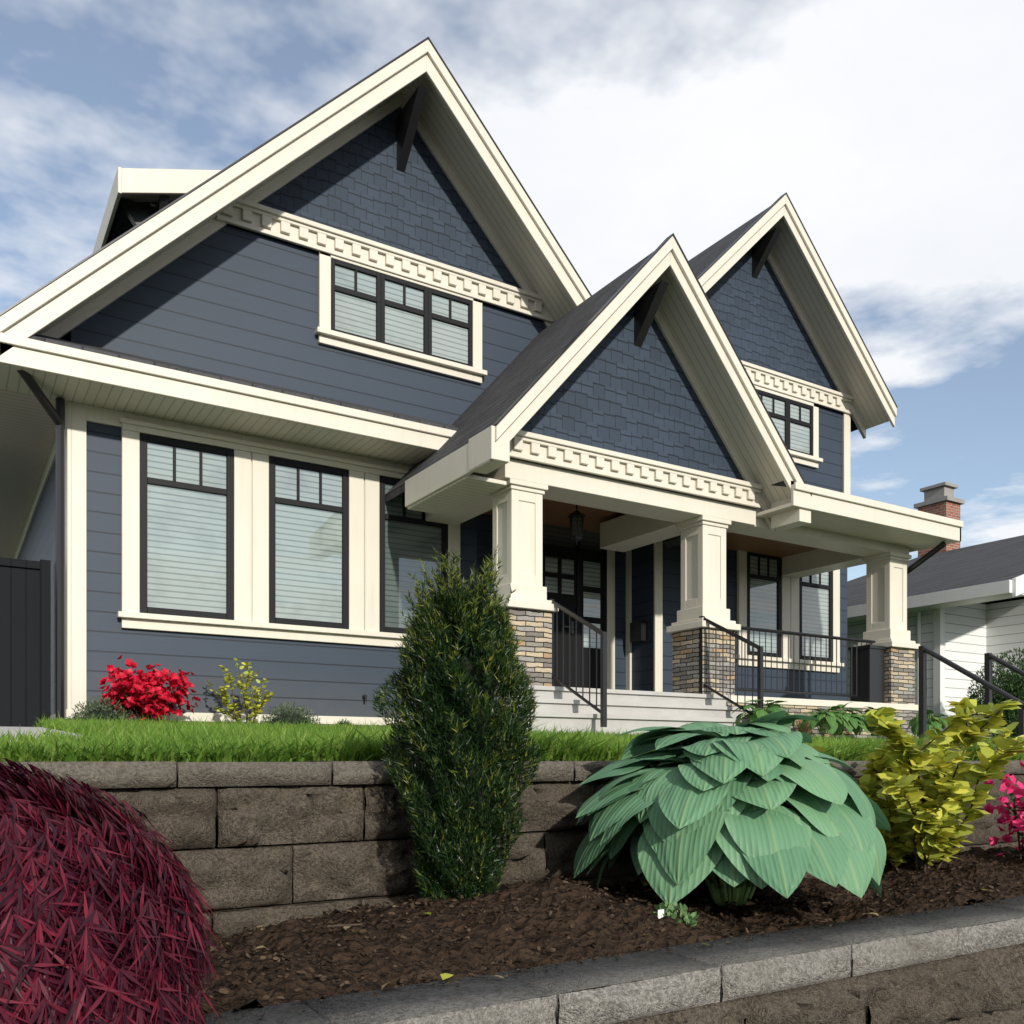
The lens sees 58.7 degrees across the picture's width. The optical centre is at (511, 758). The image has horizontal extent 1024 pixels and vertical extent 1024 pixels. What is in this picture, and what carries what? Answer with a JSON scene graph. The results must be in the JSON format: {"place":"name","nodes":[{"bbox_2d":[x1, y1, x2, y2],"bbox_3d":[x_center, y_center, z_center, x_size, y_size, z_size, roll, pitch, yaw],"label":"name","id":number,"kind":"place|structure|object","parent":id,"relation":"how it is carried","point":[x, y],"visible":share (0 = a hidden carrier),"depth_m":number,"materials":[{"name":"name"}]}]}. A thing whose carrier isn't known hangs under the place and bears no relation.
{"place":"outdoors","nodes":[
{"label":"outdoors","id":0,"kind":"place"},
{"bbox_2d":[0,726,82,741],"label":"walkway","id":1,"kind":"structure","parent":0,"point":[15,729],"depth_m":6.16,"materials":[{"name":"concrete"}]},
{"bbox_2d":[18,106,917,739],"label":"house walls","id":2,"kind":"structure","parent":0,"point":[232,302],"depth_m":9.92,"materials":[{"name":"blue wood"}]},
{"bbox_2d":[0,36,947,547],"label":"house roof","id":3,"kind":"structure","parent":2,"relation":"on","point":[508,388],"depth_m":9.69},
{"bbox_2d":[140,258,832,688],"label":"house windows","id":4,"kind":"structure","parent":2,"relation":"in","point":[186,528],"depth_m":10.01,"materials":[{"name":"grey glass"}]},
{"bbox_2d":[0,0,1023,580],"label":"sky","id":5,"kind":"structure","parent":0,"point":[893,130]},
{"bbox_2d":[190,844,1023,1016],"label":"planting bed soil","id":6,"kind":"structure","parent":0,"point":[591,921],"depth_m":2.40,"materials":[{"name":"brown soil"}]},
{"bbox_2d":[0,758,225,1023],"bbox_3d":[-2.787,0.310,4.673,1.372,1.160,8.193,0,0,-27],"label":"japanese maple","id":7,"kind":"object","parent":6,"relation":"on","point":[115,934],"depth_m":1.51,"materials":[{"name":"red plant"}]},
{"bbox_2d":[370,587,542,901],"bbox_3d":[-0.163,0.047,2.749,0.506,1.106,0.547,0,0,-32],"label":"columnar yew","id":8,"kind":"object","parent":6,"relation":"on","point":[500,794],"depth_m":2.65,"materials":[{"name":"green plant"}]},
{"bbox_2d":[396,544,527,842],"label":"columnar yew shoots","id":9,"kind":"object","parent":8,"relation":"attached to","point":[483,589],"visible":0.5,"depth_m":2.66,"materials":[{"name":"green plant"}]},
{"bbox_2d":[254,851,989,989],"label":"fallen leaves","id":10,"kind":"object","parent":6,"relation":"on","point":[445,975],"visible":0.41,"depth_m":2.40,"materials":[{"name":"brown plant"}]},
{"bbox_2d":[327,876,941,927],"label":"twigs","id":11,"kind":"object","parent":6,"relation":"on","point":[513,885],"visible":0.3,"depth_m":2.58,"materials":[{"name":"brown wood"}]},
{"bbox_2d":[653,899,698,925],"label":"bed seedling leaves","id":12,"kind":"object","parent":6,"relation":"on","point":[683,909],"visible":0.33,"depth_m":2.61,"materials":[{"name":"green plant"}]},
{"bbox_2d":[648,731,792,906],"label":"hosta stems","id":13,"kind":"object","parent":6,"relation":"on","point":[722,891],"visible":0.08,"depth_m":3.03,"materials":[{"name":"green plant"}]},
{"bbox_2d":[573,710,890,904],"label":"hosta leaves","id":14,"kind":"object","parent":6,"relation":"on","point":[682,827],"visible":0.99,"depth_m":2.72,"materials":[{"name":"green plant"}]},
{"bbox_2d":[812,697,1023,871],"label":"yellow shrub","id":15,"kind":"object","parent":6,"relation":"on","point":[928,768],"depth_m":3.56,"materials":[{"name":"yellow plant"}]},
{"bbox_2d":[983,760,1023,859],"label":"pink azalea","id":16,"kind":"object","parent":6,"relation":"on","point":[1017,792],"depth_m":4.02,"materials":[{"name":"pink plant"}]},
{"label":"lawn ground","id":17,"kind":"structure","parent":0,"visible":0},
{"bbox_2d":[0,557,50,726],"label":"side fence","id":18,"kind":"object","parent":17,"relation":"on","point":[25,643],"visible":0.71,"depth_m":9.69,"materials":[{"name":"black wood"}]},
{"bbox_2d":[66,694,134,720],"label":"grey shrub leaves","id":19,"kind":"object","parent":17,"relation":"on","point":[108,705],"visible":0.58,"depth_m":8.18,"materials":[{"name":"green plant"}]},
{"bbox_2d":[83,707,118,721],"bbox_3d":[-3.719,-0.367,8.254,0.371,0.195,0.390,0,0,-32],"label":"shrub","id":20,"kind":"object","parent":17,"relation":"on","point":[101,712],"visible":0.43,"depth_m":8.14,"materials":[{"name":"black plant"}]},
{"bbox_2d":[99,655,200,721],"bbox_3d":[-3.362,-0.595,8.471,0.885,0.658,1.051,0,0,-32],"label":"red azalea","id":21,"kind":"object","parent":17,"relation":"on","point":[138,685],"depth_m":8.34,"materials":[{"name":"red plant"}]},
{"bbox_2d":[271,712,309,725],"bbox_3d":[-2.235,-0.367,9.181,0.428,0.195,0.450,0,0,-32],"label":"grey shrub","id":22,"kind":"object","parent":17,"relation":"on","point":[291,719],"visible":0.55,"depth_m":9.04,"materials":[{"name":"black plant"}]},
{"bbox_2d":[260,701,322,724],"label":"grey shrub leaves","id":23,"kind":"object","parent":22,"relation":"on","point":[294,710],"visible":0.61,"depth_m":9.11,"materials":[{"name":"green plant"}]},
{"bbox_2d":[338,719,353,726],"bbox_3d":[-1.750,-0.341,9.539,0.266,0.184,0.255,0,0,-32],"label":"cleaves shrub","id":24,"kind":"object","parent":17,"relation":"on","point":[345,722],"visible":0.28,"depth_m":9.52,"materials":[{"name":"green plant"}]},
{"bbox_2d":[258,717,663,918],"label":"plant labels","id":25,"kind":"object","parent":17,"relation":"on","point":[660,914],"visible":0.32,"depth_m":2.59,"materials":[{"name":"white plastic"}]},
{"bbox_2d":[0,39,962,725],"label":"house trim","id":26,"kind":"structure","parent":17,"relation":"on","point":[510,471],"depth_m":9.87,"materials":[{"name":"beige wood"}]},
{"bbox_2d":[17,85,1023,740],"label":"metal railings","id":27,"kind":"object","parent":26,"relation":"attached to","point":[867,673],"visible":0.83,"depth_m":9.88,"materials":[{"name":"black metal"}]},
{"bbox_2d":[0,710,1020,760],"bbox_3d":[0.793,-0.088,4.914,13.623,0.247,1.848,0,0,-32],"label":"lawn grass","id":28,"kind":"structure","parent":17,"relation":"on","point":[197,739],"depth_m":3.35,"materials":[{"name":"green plant"}]},
{"bbox_2d":[205,658,273,723],"bbox_3d":[-2.668,-0.607,8.950,0.574,0.680,0.757,0,0,-32],"label":"yellow shrub","id":29,"kind":"object","parent":28,"relation":"on","point":[246,696],"depth_m":8.86,"materials":[{"name":"yellow plant"}]},
{"bbox_2d":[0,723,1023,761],"bbox_3d":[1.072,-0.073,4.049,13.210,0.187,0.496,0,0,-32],"label":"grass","id":30,"kind":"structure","parent":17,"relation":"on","point":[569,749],"depth_m":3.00,"materials":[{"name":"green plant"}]},
{"bbox_2d":[1,760,1023,1008],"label":"retaining wall","id":31,"kind":"structure","parent":17,"relation":"on","point":[263,844],"depth_m":2.78,"materials":[{"name":"stone"}]},
{"bbox_2d":[732,699,794,727],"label":"porch hosta leaves","id":32,"kind":"object","parent":17,"relation":"on","point":[758,712],"visible":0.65,"depth_m":9.44,"materials":[{"name":"green plant"}]},
{"bbox_2d":[739,701,773,718],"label":"hosta petioles","id":33,"kind":"object","parent":32,"relation":"attached to","point":[769,712],"visible":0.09,"depth_m":9.54,"materials":[{"name":"green plant"}]},
{"bbox_2d":[792,708,812,733],"bbox_3d":[3.235,-0.416,10.042,0.335,0.296,0.355,0,0,25],"label":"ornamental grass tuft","id":34,"kind":"object","parent":17,"relation":"on","point":[806,727],"visible":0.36,"depth_m":10.03,"materials":[{"name":"brown plant"}]},
{"bbox_2d":[799,708,850,733],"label":"porch hosta leaves","id":35,"kind":"object","parent":17,"relation":"on","point":[831,725],"visible":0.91,"depth_m":9.55,"materials":[{"name":"green plant"}]},
{"bbox_2d":[813,710,842,732],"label":"hosta petioles","id":36,"kind":"object","parent":35,"relation":"attached to","point":[822,728],"visible":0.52,"depth_m":9.68,"materials":[{"name":"green plant"}]},
{"bbox_2d":[809,702,867,734],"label":"porch hosta leaves","id":37,"kind":"object","parent":17,"relation":"on","point":[856,722],"visible":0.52,"depth_m":10.34,"materials":[{"name":"green plant"}]},
{"bbox_2d":[820,707,853,734],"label":"hosta petioles","id":38,"kind":"object","parent":37,"relation":"attached to","point":[837,732],"visible":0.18,"depth_m":10.48,"materials":[{"name":"green plant"}]},
{"bbox_2d":[845,707,901,735],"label":"porch hosta leaves","id":39,"kind":"object","parent":17,"relation":"on","point":[861,728],"visible":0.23,"depth_m":10.95,"materials":[{"name":"green plant"}]},
{"bbox_2d":[867,724,879,735],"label":"hosta petioles","id":40,"kind":"object","parent":39,"relation":"attached to","point":[871,729],"visible":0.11,"depth_m":10.96,"materials":[{"name":"green plant"}]},
{"bbox_2d":[905,710,948,735],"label":"porch hosta leaves","id":41,"kind":"object","parent":17,"relation":"on","point":[913,723],"visible":0.5,"depth_m":11.10,"materials":[{"name":"green plant"}]},
{"bbox_2d":[927,714,944,727],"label":"hosta petioles","id":42,"kind":"object","parent":41,"relation":"attached to","point":[929,721],"visible":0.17,"depth_m":11.18,"materials":[{"name":"green plant"}]},
{"bbox_2d":[847,482,1023,736],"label":"neighbour house","id":43,"kind":"structure","parent":17,"relation":"on","point":[965,607],"depth_m":16.09,"materials":[{"name":"white"}]},
{"bbox_2d":[966,647,1023,738],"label":"bush","id":44,"kind":"object","parent":17,"relation":"on","point":[1005,682],"depth_m":14.04,"materials":[{"name":"plant"}]},
{"bbox_3d":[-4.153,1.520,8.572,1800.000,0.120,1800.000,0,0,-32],"label":"street ground","id":45,"kind":"structure","parent":0,"visible":0},
{"bbox_2d":[181,896,1023,1023],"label":"retaining wall","id":46,"kind":"structure","parent":45,"relation":"on","point":[959,965],"depth_m":2.20,"materials":[{"name":"concrete"}]},
{"bbox_2d":[216,897,1019,1023],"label":"soil crumbs on cap","id":47,"kind":"object","parent":46,"relation":"on","point":[457,981],"visible":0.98,"depth_m":2.18,"materials":[{"name":"brown soil"}]}
]}

